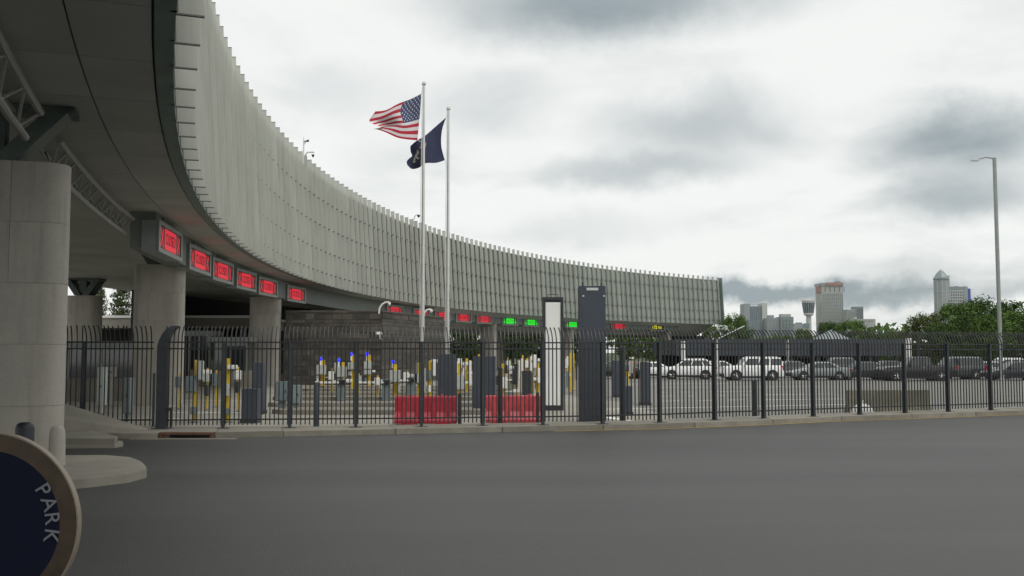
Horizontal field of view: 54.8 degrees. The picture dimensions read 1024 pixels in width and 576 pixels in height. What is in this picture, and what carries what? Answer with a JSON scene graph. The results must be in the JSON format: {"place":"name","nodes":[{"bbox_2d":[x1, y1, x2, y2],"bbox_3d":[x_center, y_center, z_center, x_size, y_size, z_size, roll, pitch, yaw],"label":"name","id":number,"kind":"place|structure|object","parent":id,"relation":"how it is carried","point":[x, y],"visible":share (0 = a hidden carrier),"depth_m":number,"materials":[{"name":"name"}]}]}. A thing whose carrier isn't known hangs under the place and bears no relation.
{"place":"outdoors","nodes":[
{"label":"outdoors","id":0,"kind":"place"},
{"bbox_2d":[66,371,673,426],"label":"lane pavement","id":1,"kind":"structure","parent":0,"point":[294,424],"depth_m":35.50,"materials":[{"name":"concrete"}]},
{"bbox_2d":[63,343,132,400],"bbox_3d":[-19.016,3.901,46.623,3.580,2.750,2.900,0,-4,-4],"label":"inspection booth","id":2,"kind":"object","parent":1,"relation":"on","point":[93,369],"visible":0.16,"depth_m":45.41,"materials":[{"name":"metal"}]},
{"bbox_2d":[96,367,107,412],"bbox_3d":[-15.097,3.758,36.309,0.237,1.700,0.435,0,-4,0],"label":"utility cabinet","id":3,"kind":"object","parent":1,"relation":"on","point":[101,388],"visible":0.72,"depth_m":36.16,"materials":[{"name":"metal"}]},
{"bbox_2d":[108,367,116,404],"bbox_3d":[-16.922,4.152,41.747,0.204,1.618,0.435,0,-4,0],"label":"utility cabinet","id":4,"kind":"object","parent":1,"relation":"on","point":[111,385],"visible":0.78,"depth_m":41.66,"materials":[{"name":"metal"}]},
{"bbox_2d":[122,377,133,418],"bbox_3d":[-12.505,3.628,32.115,0.244,1.417,0.435,0,-4,0],"label":"utility cabinet","id":5,"kind":"object","parent":1,"relation":"on","point":[129,395],"visible":0.68,"depth_m":31.96,"materials":[{"name":"metal"}]},
{"bbox_2d":[151,373,155,426],"bbox_3d":[-10.819,3.376,29.794,0.138,1.611,0.134,0,-4,0],"label":"bollard","id":6,"kind":"object","parent":1,"relation":"on","point":[153,402],"visible":0.94,"depth_m":29.76,"materials":[{"name":"metal"}]},
{"bbox_2d":[186,360,211,422],"bbox_3d":[-9.935,3.287,31.323,0.747,1.995,0.431,0,-4,0],"label":"lane camera post","id":7,"kind":"object","parent":1,"relation":"on","point":[195,383],"visible":0.66,"depth_m":31.18,"materials":[{"name":"metal"}]},
{"bbox_2d":[184,331,222,384],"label":"inspection booth","id":8,"kind":"object","parent":1,"relation":"on","point":[200,350],"visible":0.47,"depth_m":67.45,"materials":[{"name":"metal"}]},
{"bbox_2d":[226,358,237,422],"bbox_3d":[-8.944,3.262,31.333,0.423,2.046,0.431,0,-4,0],"label":"lane camera post","id":9,"kind":"object","parent":1,"relation":"on","point":[228,389],"visible":0.62,"depth_m":31.34,"materials":[{"name":"metal"}]},
{"bbox_2d":[209,337,257,386],"bbox_3d":[-18.156,4.835,64.499,2.628,3.200,2.900,0,-4,-4],"label":"inspection booth","id":10,"kind":"object","parent":1,"relation":"on","point":[237,358],"visible":0.38,"depth_m":63.35,"materials":[{"name":"metal"}]},
{"bbox_2d":[240,388,260,422],"bbox_3d":[-8.297,3.742,31.383,0.534,1.087,0.610,0,-4,0],"label":"gate cabinet","id":11,"kind":"object","parent":1,"relation":"on","point":[254,404],"visible":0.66,"depth_m":31.11,"materials":[{"name":"metal"}]},
{"bbox_2d":[253,363,266,413],"bbox_3d":[-9.195,3.648,35.923,0.447,1.861,0.610,0,-4,0],"label":"portal pylon","id":12,"kind":"object","parent":1,"relation":"on","point":[259,381],"visible":0.34,"depth_m":35.68,"materials":[{"name":"metal"}]},
{"bbox_2d":[275,381,287,408],"bbox_3d":[-8.824,4.153,37.939,0.474,1.123,0.435,0,-4,0],"label":"utility cabinet","id":13,"kind":"object","parent":1,"relation":"on","point":[281,393],"visible":0.62,"depth_m":37.77,"materials":[{"name":"metal"}]},
{"bbox_2d":[316,357,326,384],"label":"lane camera post","id":14,"kind":"object","parent":1,"relation":"on","point":[321,369],"visible":0.56,"depth_m":61.94,"materials":[{"name":"metal"}]},
{"bbox_2d":[315,379,345,400],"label":"barrier gate","id":15,"kind":"structure","parent":1,"relation":"on","point":[342,389],"depth_m":45.21,"materials":[{"name":"metal"}]},
{"bbox_2d":[332,358,351,381],"bbox_3d":[-8.991,4.667,52.041,1.093,1.924,0.693,0,-4,0],"label":"lane camera post","id":16,"kind":"object","parent":1,"relation":"on","point":[339,369],"visible":0.52,"depth_m":51.88,"materials":[{"name":"metal"}]},
{"bbox_2d":[285,310,444,384],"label":"stone wall block","id":17,"kind":"structure","parent":1,"relation":"on","point":[336,319],"depth_m":67.52,"materials":[{"name":"grey"}]},
{"bbox_2d":[364,352,374,384],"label":"lane camera post","id":18,"kind":"object","parent":1,"relation":"on","point":[369,367],"visible":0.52,"depth_m":62.88,"materials":[{"name":"metal"}]},
{"bbox_2d":[268,402,471,406],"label":"lane island","id":19,"kind":"structure","parent":1,"relation":"on","point":[351,404],"depth_m":40.17,"materials":[{"name":"concrete"}]},
{"bbox_2d":[273,396,471,400],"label":"lane island","id":20,"kind":"structure","parent":1,"relation":"on","point":[360,398],"depth_m":45.64,"materials":[{"name":"concrete"}]},
{"bbox_2d":[272,408,485,414],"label":"lane island","id":21,"kind":"structure","parent":1,"relation":"on","point":[351,411],"depth_m":35.41,"materials":[{"name":"concrete"}]},
{"bbox_2d":[390,360,399,395],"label":"lane camera post","id":22,"kind":"object","parent":1,"relation":"on","point":[395,378],"visible":0.49,"depth_m":48.08,"materials":[{"name":"metal"}]},
{"bbox_2d":[302,388,509,391],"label":"lane island","id":23,"kind":"structure","parent":1,"relation":"on","point":[369,389],"depth_m":55.69,"materials":[{"name":"concrete"}]},
{"bbox_2d":[320,385,497,387],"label":"lane island","id":24,"kind":"structure","parent":1,"relation":"on","point":[369,386],"depth_m":60.54,"materials":[{"name":"concrete"}]},
{"bbox_2d":[302,391,521,395],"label":"lane island","id":25,"kind":"structure","parent":1,"relation":"on","point":[364,393],"depth_m":50.92,"materials":[{"name":"concrete"}]},
{"bbox_2d":[420,81,425,340],"bbox_3d":[-3.624,-1.843,40.204,0.330,13.383,0.322,0,-4,0],"label":"flagpole","id":26,"kind":"object","parent":1,"relation":"on","point":[422,250],"visible":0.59,"depth_m":40.20,"materials":[{"name":"metal"}]},
{"bbox_2d":[369,93,421,141],"bbox_3d":[-4.774,-7.093,40.620,2.260,2.302,0.289,0,-4,6],"label":"national flag","id":27,"kind":"object","parent":26,"relation":"hanging from","point":[400,120],"visible":1,"depth_m":40.58,"materials":[{"name":"fabric"}]},
{"bbox_2d":[424,359,437,395],"bbox_3d":[-3.643,4.170,44.350,0.632,1.918,0.487,0,-4,0],"label":"lane camera post","id":28,"kind":"object","parent":1,"relation":"on","point":[434,370],"visible":0.67,"depth_m":44.14,"materials":[{"name":"metal"}]},
{"bbox_2d":[437,354,455,395],"bbox_3d":[-2.563,3.690,38.898,0.773,2.162,0.610,0,-4,0],"label":"portal pylon","id":29,"kind":"object","parent":1,"relation":"on","point":[446,373],"visible":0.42,"depth_m":38.64,"materials":[{"name":"metal"}]},
{"bbox_2d":[439,358,453,395],"bbox_3d":[-2.563,3.597,38.623,0.613,1.713,0.009,0,-4,0],"label":"door panel","id":30,"kind":"structure","parent":29,"relation":"in","point":[442,359],"depth_m":38.63,"materials":[{"name":"blue paint"}]},
{"bbox_2d":[445,106,450,353],"bbox_3d":[-2.740,-1.442,42.182,0.330,12.839,0.322,0,-4,0],"label":"flagpole","id":31,"kind":"object","parent":1,"relation":"on","point":[447,257],"visible":0.71,"depth_m":42.21,"materials":[{"name":"metal"}]},
{"bbox_2d":[407,118,445,168],"bbox_3d":[-3.665,-6.291,42.501,1.790,2.396,0.310,-1,-4,8],"label":"state flag","id":32,"kind":"object","parent":31,"relation":"hanging from","point":[433,151],"visible":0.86,"depth_m":42.51,"materials":[{"name":"fabric"}]},
{"bbox_2d":[457,362,467,400],"bbox_3d":[-2.290,4.295,45.244,0.667,1.786,0.627,0,-4,0],"label":"lane camera post","id":33,"kind":"object","parent":1,"relation":"on","point":[462,381],"visible":0.65,"depth_m":44.95,"materials":[{"name":"metal"}]},
{"bbox_2d":[473,356,495,407],"bbox_3d":[-1.055,3.640,37.519,0.929,2.085,0.610,0,-4,0],"label":"portal pylon","id":34,"kind":"object","parent":1,"relation":"on","point":[486,378],"visible":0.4,"depth_m":37.25,"materials":[{"name":"metal"}]},
{"bbox_2d":[474,360,493,403],"bbox_3d":[-1.055,3.547,37.244,0.769,1.635,0.009,0,-4,0],"label":"door panel","id":35,"kind":"structure","parent":34,"relation":"in","point":[478,361],"depth_m":37.24,"materials":[{"name":"grey paint"}]},
{"bbox_2d":[169,386,843,420],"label":"lane markings","id":36,"kind":"object","parent":1,"relation":"on","point":[606,417],"visible":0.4,"depth_m":41.36,"materials":[{"name":"white paint"}]},
{"bbox_2d":[509,361,519,394],"bbox_3d":[0.143,4.406,47.376,0.588,1.840,0.503,0,-4,0],"label":"lane camera post","id":37,"kind":"object","parent":1,"relation":"on","point":[514,373],"visible":0.73,"depth_m":47.17,"materials":[{"name":"metal"}]},
{"bbox_2d":[522,355,535,394],"bbox_3d":[0.852,4.191,46.260,0.754,2.125,0.640,0,-4,0],"label":"lane camera post","id":38,"kind":"object","parent":1,"relation":"on","point":[526,373],"visible":0.56,"depth_m":45.95,"materials":[{"name":"metal"}]},
{"bbox_2d":[542,294,563,410],"bbox_3d":[1.586,2.489,38.273,0.803,4.480,0.550,0,-4,0],"label":"portal pylon","id":39,"kind":"object","parent":1,"relation":"on","point":[552,312],"visible":0.75,"depth_m":38.05,"materials":[{"name":"metal"}]},
{"bbox_2d":[359,379,388,400],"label":"barrier gate","id":40,"kind":"structure","parent":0,"point":[386,389],"depth_m":45.21,"materials":[{"name":"metal"}]},
{"bbox_2d":[65,415,1023,575],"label":"road","id":41,"kind":"structure","parent":0,"point":[924,497],"depth_m":14.59,"materials":[{"name":"asphalt"}]},
{"bbox_2d":[15,422,34,440],"bbox_3d":[-6.863,2.521,13.866,0.340,1.263,0.340,0,-4,0],"label":"dark bollard","id":42,"kind":"object","parent":41,"relation":"on","point":[25,429],"visible":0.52,"depth_m":13.81,"materials":[{"name":"black"}]},
{"bbox_2d":[0,432,81,575],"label":"round sign","id":43,"kind":"object","parent":41,"relation":"on","point":[40,521],"visible":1,"depth_m":3.94,"materials":[{"name":"painted metal"},{"name":"metal"}]},
{"bbox_2d":[65,430,117,444],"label":"traffic island","id":44,"kind":"structure","parent":41,"relation":"on","point":[91,437],"depth_m":23.24,"materials":[{"name":"concrete"}]},
{"bbox_2d":[66,441,122,448],"bbox_3d":[-10.612,3.769,23.730,2.650,0.090,1.621,0,-4,0],"label":"island apron","id":45,"kind":"object","parent":41,"relation":"on","point":[119,444],"visible":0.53,"depth_m":23.13,"materials":[{"name":"concrete"}]},
{"bbox_2d":[63,455,146,488],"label":"pillar island","id":46,"kind":"structure","parent":41,"relation":"on","point":[86,471],"depth_m":17.67,"materials":[{"name":"concrete"}]},
{"bbox_2d":[48,425,65,464],"bbox_3d":[-8.477,2.929,18.388,0.300,0.735,0.292,0,-4,0],"label":"concrete bollard","id":47,"kind":"object","parent":46,"relation":"on","point":[57,443],"visible":0.91,"depth_m":18.29,"materials":[{"name":"concrete"}]},
{"bbox_2d":[64,404,147,432],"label":"concrete ramp","id":48,"kind":"structure","parent":41,"relation":"on","point":[77,419],"depth_m":25.91,"materials":[{"name":"concrete"}]},
{"bbox_2d":[130,432,237,439],"bbox_3d":[-8.490,3.848,25.625,2.700,0.178,0.455,0,-4,0],"label":"storm drain","id":49,"kind":"object","parent":41,"relation":"on","point":[192,435],"visible":0.96,"depth_m":25.68,"materials":[{"name":"concrete"}]},
{"bbox_2d":[581,415,1001,430],"bbox_3d":[45.445,5.119,44.249,94.284,0.001,2.128,1,-4,-20],"label":"edge line","id":50,"kind":"object","parent":41,"relation":"on","point":[774,424],"visible":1,"depth_m":30.60,"materials":[{"name":"white paint"}]},
{"bbox_2d":[68,0,1023,352],"label":"sky","id":51,"kind":"structure","parent":0,"point":[774,150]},
{"bbox_2d":[106,408,1023,438],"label":"pavement","id":52,"kind":"structure","parent":0,"point":[467,428],"depth_m":28.47,"materials":[{"name":"concrete"}]},
{"bbox_2d":[65,325,153,425],"bbox_3d":[-11.831,2.432,26.897,3.879,2.849,0.564,1,-4,-12],"label":"security fence","id":53,"kind":"object","parent":52,"relation":"on","point":[84,348],"visible":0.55,"depth_m":27.13,"materials":[{"name":"black metal"}]},
{"bbox_2d":[151,326,179,428],"bbox_3d":[-9.602,2.468,27.391,0.550,2.840,0.690,0,-4,0],"label":"corner post","id":54,"kind":"object","parent":52,"relation":"on","point":[162,408],"visible":1,"depth_m":27.14,"materials":[{"name":"metal"}]},
{"bbox_2d":[166,326,1023,428],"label":"security fence","id":55,"kind":"object","parent":52,"relation":"on","point":[602,349],"visible":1,"depth_m":29.39,"materials":[{"name":"black metal"}]},
{"bbox_2d":[144,366,1023,428],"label":"plaza","id":56,"kind":"structure","parent":0,"point":[685,394],"depth_m":53.56,"materials":[{"name":"concrete"}]},
{"bbox_2d":[109,289,130,314],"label":"tree","id":57,"kind":"object","parent":56,"relation":"on","point":[120,303],"visible":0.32,"depth_m":119.74,"materials":[{"name":"green plant"}]},
{"bbox_2d":[313,382,319,426],"bbox_3d":[-5.817,3.479,29.366,0.298,1.351,0.291,0,-4,0],"label":"bollard","id":58,"kind":"object","parent":56,"relation":"on","point":[315,424],"visible":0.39,"depth_m":29.29,"materials":[{"name":"metal"}]},
{"bbox_2d":[0,0,724,449],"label":"customs building","id":59,"kind":"structure","parent":56,"relation":"on","point":[120,120],"depth_m":37.80,"materials":[{"name":"grey"}]},
{"bbox_2d":[141,218,182,261],"bbox_3d":[-12.950,-1.954,36.615,0.620,1.600,4.190,1,-4,-8],"label":"lane sign","id":60,"kind":"object","parent":59,"relation":"hanging from","point":[162,240],"visible":0.99,"depth_m":35.28,"materials":[{"name":"black"}]},
{"bbox_2d":[102,315,284,340],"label":"lane canopy","id":61,"kind":"object","parent":59,"relation":"attached to","point":[203,321],"visible":0.12,"depth_m":83.99,"materials":[{"name":"metal"}]},
{"bbox_2d":[175,241,211,276],"bbox_3d":[-14.209,-1.469,44.096,0.620,1.600,4.190,0,-4,-5],"label":"lane sign","id":62,"kind":"object","parent":59,"relation":"hanging from","point":[198,262],"visible":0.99,"depth_m":43.69,"materials":[{"name":"red"}]},
{"bbox_2d":[200,254,233,284],"bbox_3d":[-14.935,-1.081,50.071,0.620,1.600,4.190,0,-4,-3],"label":"lane sign","id":63,"kind":"object","parent":59,"relation":"hanging from","point":[222,272],"visible":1,"depth_m":49.72,"materials":[{"name":"red"}]},
{"bbox_2d":[226,265,256,291],"bbox_3d":[-15.436,-0.674,56.352,0.620,1.600,4.190,0,-4,0],"label":"lane sign","id":64,"kind":"object","parent":59,"relation":"hanging from","point":[245,281],"visible":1,"depth_m":55.99,"materials":[{"name":"red"}]},
{"bbox_2d":[249,273,277,297],"bbox_3d":[-15.665,-0.286,62.331,0.620,1.600,4.190,0,-4,2],"label":"lane sign","id":65,"kind":"object","parent":59,"relation":"hanging from","point":[267,287],"visible":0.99,"depth_m":61.95,"materials":[{"name":"red"}]},
{"bbox_2d":[281,282,305,303],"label":"lane sign","id":66,"kind":"object","parent":59,"relation":"hanging from","point":[295,294],"visible":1,"depth_m":69.92,"materials":[{"name":"red"}]},
{"bbox_2d":[451,313,471,322],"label":"lane sign","id":67,"kind":"object","parent":59,"relation":"hanging from","point":[464,317],"visible":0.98,"depth_m":117.66,"materials":[{"name":"red"}]},
{"bbox_2d":[473,315,491,323],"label":"lane sign","id":68,"kind":"object","parent":59,"relation":"hanging from","point":[483,319],"visible":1,"depth_m":123.24,"materials":[{"name":"red"}]},
{"bbox_2d":[498,317,517,325],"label":"lane sign","id":69,"kind":"object","parent":59,"relation":"hanging from","point":[512,321],"visible":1,"depth_m":130.45,"materials":[{"name":"green"}]},
{"bbox_2d":[394,395,457,424],"bbox_3d":[-2.650,3.763,30.477,1.922,0.935,0.570,0,-4,1],"label":"plastic barrier","id":70,"kind":"object","parent":56,"relation":"on","point":[425,409],"visible":0.73,"depth_m":30.34,"materials":[{"name":"plastic"}]},
{"bbox_2d":[498,368,502,422],"bbox_3d":[-0.354,3.296,29.799,0.248,1.772,0.242,0,-4,0],"label":"bollard","id":71,"kind":"object","parent":56,"relation":"on","point":[499,396],"visible":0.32,"depth_m":29.75,"materials":[{"name":"metal"}]},
{"bbox_2d":[486,394,539,422],"bbox_3d":[0.084,3.794,30.928,1.816,0.931,0.570,0,-4,-1],"label":"plastic barrier","id":72,"kind":"object","parent":56,"relation":"on","point":[514,407],"visible":0.45,"depth_m":30.79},
{"bbox_2d":[578,282,606,421],"bbox_3d":[2.497,2.038,30.835,0.887,4.418,0.660,0,-4,0],"label":"portal pylon","id":73,"kind":"object","parent":56,"relation":"on","point":[591,307],"visible":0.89,"depth_m":30.56,"materials":[{"name":"metal"}]},
{"bbox_2d":[582,304,602,408],"bbox_3d":[2.497,2.102,30.524,0.627,3.247,0.011,0,-4,0],"label":"door panel","id":74,"kind":"structure","parent":73,"relation":"in","point":[592,314],"depth_m":30.53,"materials":[{"name":"blue paint"}]},
{"bbox_2d":[613,360,618,396],"bbox_3d":[5.203,4.537,49.320,0.353,1.822,0.610,0,-4,0],"label":"portal pylon","id":75,"kind":"object","parent":56,"relation":"on","point":[617,370],"visible":0.51,"depth_m":49.06,"materials":[{"name":"metal"}]},
{"bbox_2d":[620,346,625,420],"bbox_3d":[3.494,3.043,31.153,0.316,2.451,0.308,0,-4,0],"label":"bollard","id":76,"kind":"object","parent":56,"relation":"on","point":[621,366],"visible":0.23,"depth_m":31.08,"materials":[{"name":"metal"}]},
{"bbox_2d":[640,362,649,404],"bbox_3d":[5.661,4.062,41.972,0.445,1.818,0.610,0,-4,0],"label":"portal pylon","id":77,"kind":"object","parent":56,"relation":"on","point":[644,394],"visible":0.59,"depth_m":41.70,"materials":[{"name":"metal"}]},
{"bbox_2d":[643,366,648,397],"bbox_3d":[5.661,3.969,41.697,0.285,1.368,0.009,0,-4,0],"label":"door panel","id":78,"kind":"structure","parent":77,"relation":"in","point":[644,384],"depth_m":41.69,"materials":[{"name":"grey paint"}]},
{"bbox_2d":[662,358,710,379],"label":"parked car","id":79,"kind":"object","parent":56,"relation":"on","point":[681,371],"visible":0.62,"depth_m":80.97,"materials":[{"name":"white paint"}]},
{"bbox_2d":[714,313,755,338],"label":"tree","id":80,"kind":"object","parent":56,"relation":"on","point":[734,323],"visible":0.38,"depth_m":173.93,"materials":[{"name":"green plant"}]},
{"bbox_2d":[720,356,783,380],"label":"parked car","id":81,"kind":"object","parent":56,"relation":"on","point":[756,369],"visible":0.6,"depth_m":77.83,"materials":[{"name":"white paint"}]},
{"bbox_2d":[652,339,905,366],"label":"lot canopy","id":82,"kind":"object","parent":56,"relation":"on","point":[699,351],"visible":0.4,"depth_m":97.72,"materials":[{"name":"metal"}]},
{"bbox_2d":[786,362,849,379],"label":"parked car","id":83,"kind":"object","parent":56,"relation":"on","point":[799,370],"visible":0.51,"depth_m":78.62,"materials":[{"name":"silver paint"}]},
{"bbox_2d":[833,318,877,338],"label":"tree","id":84,"kind":"object","parent":56,"relation":"on","point":[852,326],"visible":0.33,"depth_m":148.88,"materials":[{"name":"green plant"}]},
{"bbox_2d":[843,362,882,379],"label":"parked car","id":85,"kind":"object","parent":56,"relation":"on","point":[864,370],"visible":0.26,"depth_m":79.40,"materials":[{"name":"grey paint"}]},
{"bbox_2d":[844,390,931,412],"bbox_3d":[13.703,4.158,35.984,3.051,0.860,0.605,0,-4,-3],"label":"concrete barrier","id":86,"kind":"object","parent":56,"relation":"on","point":[889,400],"visible":0.32,"depth_m":35.84,"materials":[{"name":"grey concrete"}]},
{"bbox_2d":[876,357,956,380],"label":"parked pickup","id":87,"kind":"object","parent":56,"relation":"on","point":[915,370],"visible":0.59,"depth_m":76.33,"materials":[{"name":"black paint"}]},
{"bbox_2d":[897,311,958,357],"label":"tree","id":88,"kind":"object","parent":56,"relation":"on","point":[915,324],"visible":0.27,"depth_m":106.82,"materials":[{"name":"green plant"}]},
{"bbox_2d":[911,321,971,364],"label":"tree","id":89,"kind":"object","parent":56,"relation":"on","point":[944,327],"visible":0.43,"depth_m":102.92,"materials":[{"name":"green plant"}]},
{"bbox_2d":[929,300,994,360],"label":"tree","id":90,"kind":"object","parent":56,"relation":"on","point":[947,312],"visible":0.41,"depth_m":110.50,"materials":[{"name":"green plant"}]},
{"bbox_2d":[938,357,986,378],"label":"parked car","id":91,"kind":"object","parent":56,"relation":"on","point":[967,366],"visible":0.3,"depth_m":81.03,"materials":[{"name":"grey paint"}]},
{"bbox_2d":[947,293,1023,360],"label":"tree","id":92,"kind":"object","parent":56,"relation":"on","point":[1005,306],"visible":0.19,"depth_m":116.15,"materials":[{"name":"green plant"}]},
{"bbox_2d":[971,157,1004,380],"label":"lamp post","id":93,"kind":"object","parent":56,"relation":"on","point":[997,259],"visible":0.84,"depth_m":78.23,"materials":[{"name":"metal"}]},
{"bbox_2d":[981,362,1023,379],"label":"parked car","id":94,"kind":"object","parent":56,"relation":"on","point":[1006,371],"visible":0.42,"depth_m":77.86,"materials":[{"name":"paint"}]},
{"bbox_2d":[986,306,1023,358],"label":"tree","id":95,"kind":"object","parent":56,"relation":"on","point":[1011,319],"visible":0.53,"depth_m":103.45,"materials":[{"name":"green plant"}]},
{"bbox_2d":[462,353,1022,366],"bbox_3d":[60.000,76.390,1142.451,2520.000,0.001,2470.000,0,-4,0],"label":"ground","id":96,"kind":"structure","parent":0,"point":[617,358],"depth_m":265.23,"materials":[{"name":"asphalt"}]},
{"bbox_2d":[442,333,477,361],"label":"tree","id":97,"kind":"object","parent":96,"relation":"on","point":[458,340],"visible":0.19,"depth_m":170.59,"materials":[{"name":"green plant"}]},
{"bbox_2d":[503,335,535,362],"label":"tree","id":98,"kind":"object","parent":96,"relation":"on","point":[514,346],"visible":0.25,"depth_m":197.84,"materials":[{"name":"green plant"}]},
{"bbox_2d":[612,337,648,361],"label":"tree","id":99,"kind":"object","parent":96,"relation":"on","point":[636,346],"visible":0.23,"depth_m":212.78,"materials":[{"name":"green plant"}]},
{"bbox_2d":[451,322,1020,356],"bbox_3d":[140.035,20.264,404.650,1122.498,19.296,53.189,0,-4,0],"label":"wood","id":100,"kind":"object","parent":96,"relation":"on","point":[880,328],"visible":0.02,"depth_m":394.91,"materials":[{"name":"green plant"}]},
{"bbox_2d":[740,303,766,338],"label":"glass hotel","id":101,"kind":"structure","parent":96,"relation":"on","point":[755,316],"depth_m":1901.31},
{"bbox_2d":[763,314,793,337],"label":"stepped glass block","id":102,"kind":"structure","parent":96,"relation":"on","point":[783,322],"depth_m":1852.84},
{"bbox_2d":[790,322,809,337],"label":"glass annex","id":103,"kind":"object","parent":96,"relation":"on","point":[798,325],"visible":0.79,"depth_m":1799.23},
{"bbox_2d":[802,299,814,332],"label":"pod tower","id":104,"kind":"structure","parent":96,"relation":"on","point":[808,306],"depth_m":1993.92,"materials":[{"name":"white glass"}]},
{"bbox_2d":[814,281,842,335],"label":"tall beige tower","id":105,"kind":"structure","parent":96,"relation":"on","point":[829,302],"depth_m":2003.49,"materials":[{"name":"grey"}]},
{"bbox_2d":[814,321,846,337],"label":"tree","id":106,"kind":"object","parent":96,"relation":"on","point":[824,327],"visible":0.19,"depth_m":164.44,"materials":[{"name":"green plant"}]},
{"bbox_2d":[843,306,863,333],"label":"twin grey block","id":107,"kind":"structure","parent":96,"relation":"on","point":[855,311],"depth_m":1952.19,"materials":[{"name":"grey"}]},
{"bbox_2d":[849,317,875,336],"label":"pale block","id":108,"kind":"structure","parent":96,"relation":"on","point":[870,322],"depth_m":1699.94,"materials":[{"name":"grey"}]},
{"bbox_2d":[933,269,970,323],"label":"domed hotel tower","id":109,"kind":"structure","parent":96,"relation":"on","point":[944,292],"depth_m":2099.07,"materials":[{"name":"grey concrete"}]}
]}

